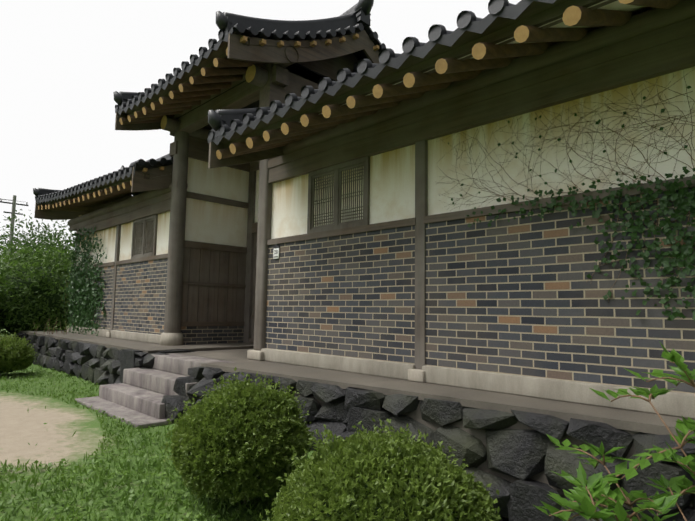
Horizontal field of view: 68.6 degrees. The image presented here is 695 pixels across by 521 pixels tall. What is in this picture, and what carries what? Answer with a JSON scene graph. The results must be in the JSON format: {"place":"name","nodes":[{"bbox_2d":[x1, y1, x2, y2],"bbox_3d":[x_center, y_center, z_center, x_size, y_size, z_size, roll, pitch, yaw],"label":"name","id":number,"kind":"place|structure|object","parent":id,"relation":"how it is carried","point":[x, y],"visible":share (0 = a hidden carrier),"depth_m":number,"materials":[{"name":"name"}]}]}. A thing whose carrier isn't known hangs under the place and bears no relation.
{"place":"outdoors","nodes":[
{"label":"outdoors","id":0,"kind":"place"},
{"bbox_2d":[32,317,68,334],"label":"platform weeds","id":1,"kind":"object","parent":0,"point":[53,328],"depth_m":11.08,"materials":[{"name":"green plant"}]},
{"bbox_2d":[0,328,316,520],"bbox_3d":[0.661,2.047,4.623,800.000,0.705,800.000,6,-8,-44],"label":"ground","id":2,"kind":"structure","parent":0,"point":[21,427],"depth_m":4.32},
{"bbox_2d":[0,195,28,250],"bbox_3d":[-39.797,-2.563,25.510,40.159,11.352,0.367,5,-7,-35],"label":"utility pole","id":3,"kind":"object","parent":2,"relation":"on","point":[14,203],"visible":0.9,"depth_m":36.76,"materials":[{"name":"concrete"}]},
{"bbox_2d":[0,332,37,375],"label":"boxwood shrub","id":4,"kind":"object","parent":2,"relation":"on","point":[16,354],"visible":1,"depth_m":8.76,"materials":[{"name":"green plant"}]},
{"bbox_2d":[0,241,41,312],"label":"tree foliage","id":5,"kind":"object","parent":2,"relation":"on","point":[5,256],"visible":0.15,"depth_m":12.48,"materials":[{"name":"green plant"}]},
{"bbox_2d":[0,243,73,336],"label":"bush","id":6,"kind":"object","parent":2,"relation":"on","point":[44,307],"visible":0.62,"depth_m":12.77,"materials":[{"name":"green plant"}]},
{"bbox_2d":[0,217,74,337],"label":"tree foliage","id":7,"kind":"object","parent":2,"relation":"on","point":[52,243],"visible":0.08,"depth_m":14.23,"materials":[{"name":"green plant"}]},
{"bbox_2d":[0,209,75,271],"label":"tree foliage","id":8,"kind":"object","parent":2,"relation":"on","point":[26,240],"visible":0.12,"depth_m":19.41,"materials":[{"name":"green plant"}]},
{"bbox_2d":[75,353,234,428],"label":"stone steps","id":9,"kind":"structure","parent":2,"relation":"on","point":[135,397],"depth_m":6.19,"materials":[{"name":"stone"}]},
{"bbox_2d":[0,362,312,520],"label":"ground cover grass","id":10,"kind":"structure","parent":2,"relation":"on","point":[99,488],"depth_m":3.52,"materials":[{"name":"green plant"}]},
{"bbox_2d":[160,367,318,504],"bbox_3d":[-0.734,1.206,3.518,1.035,0.922,1.022,6,-8,-44],"label":"boxwood shrub","id":11,"kind":"object","parent":2,"relation":"on","point":[235,440],"visible":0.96,"depth_m":3.21,"materials":[{"name":"green plant"}]},
{"bbox_2d":[16,332,694,520],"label":"rubble retaining wall","id":12,"kind":"structure","parent":2,"relation":"on","point":[523,455],"depth_m":3.63,"materials":[{"name":"grey stone"}]},
{"bbox_2d":[20,330,694,518],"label":"earth platform","id":13,"kind":"structure","parent":2,"relation":"on","point":[631,422],"depth_m":4.09,"materials":[{"name":"grey concrete"}]},
{"bbox_2d":[176,63,334,126],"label":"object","id":14,"kind":"object","parent":13,"relation":"on","point":[255,104],"visible":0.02,"depth_m":7.34,"materials":[{"name":"black wood"}]},
{"bbox_2d":[33,154,172,219],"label":"wing roof","id":15,"kind":"structure","parent":14,"relation":"attached to","point":[138,177],"depth_m":9.94,"materials":[{"name":"black tile"}]},
{"bbox_2d":[207,0,679,167],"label":"tiled roof","id":16,"kind":"structure","parent":14,"relation":"on","point":[503,33],"depth_m":3.96,"materials":[{"name":"black tile"}]},
{"bbox_2d":[67,326,694,418],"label":"plinth wall","id":17,"kind":"structure","parent":13,"relation":"on","point":[675,404],"depth_m":4.20,"materials":[{"name":"stone"}]},
{"bbox_2d":[68,0,694,369],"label":"timber frame","id":18,"kind":"object","parent":13,"relation":"on","point":[219,284],"visible":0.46,"depth_m":5.03,"materials":[{"name":"brown wood"}]},
{"bbox_2d":[160,131,272,360],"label":"gate pillars","id":19,"kind":"structure","parent":18,"relation":"attached to","point":[171,334],"depth_m":8.29,"materials":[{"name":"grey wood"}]},
{"bbox_2d":[113,0,385,130],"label":"gate roof","id":20,"kind":"structure","parent":18,"relation":"on","point":[331,47],"depth_m":7.07,"materials":[{"name":"tile"}]},
{"bbox_2d":[273,244,279,258],"bbox_3d":[-0.902,-0.117,6.444,0.016,0.187,0.125,6,-8,-44],"label":"address sign","id":21,"kind":"object","parent":18,"relation":"attached to","point":[275,255],"visible":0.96,"depth_m":6.44,"materials":[{"name":"white"}]},
{"bbox_2d":[62,86,694,335],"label":"ivy leaves","id":22,"kind":"object","parent":18,"relation":"attached to","point":[86,303],"visible":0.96,"depth_m":3.53,"materials":[{"name":"green plant"}]},
{"bbox_2d":[62,70,694,325],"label":"bare vines","id":23,"kind":"object","parent":18,"relation":"attached to","point":[591,158],"visible":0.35,"depth_m":3.75,"materials":[{"name":"brown plant"}]},
{"bbox_2d":[74,187,694,393],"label":"brick walls","id":24,"kind":"structure","parent":13,"relation":"on","point":[518,295],"depth_m":4.35,"materials":[{"name":"grey brick"}]},
{"bbox_2d":[76,66,694,266],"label":"plaster walls","id":25,"kind":"structure","parent":24,"relation":"on","point":[392,185],"depth_m":4.42,"materials":[{"name":"beige paint"}]},
{"bbox_2d":[131,156,369,258],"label":"lattice windows","id":26,"kind":"structure","parent":25,"relation":"attached to","point":[144,245],"depth_m":5.84,"materials":[{"name":"brown wood"}]},
{"bbox_2d":[259,418,500,520],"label":"boxwood shrub","id":27,"kind":"object","parent":2,"relation":"on","point":[364,475],"visible":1,"depth_m":2.23,"materials":[{"name":"green plant"}]},
{"bbox_2d":[532,341,694,520],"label":"sapling","id":28,"kind":"object","parent":2,"relation":"on","point":[600,485],"depth_m":1.64,"materials":[{"name":"green plant"}]},
{"bbox_2d":[0,0,520,258],"label":"sky","id":29,"kind":"structure","parent":0,"point":[63,62],"materials":[{"name":"white"}]},
{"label":"tree trunk","id":30,"kind":"object","parent":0,"visible":0},
{"bbox_2d":[0,233,34,272],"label":"leaves","id":31,"kind":"object","parent":30,"relation":"attached to","point":[12,243],"visible":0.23,"depth_m":14.09,"materials":[{"name":"green plant"}]}
]}

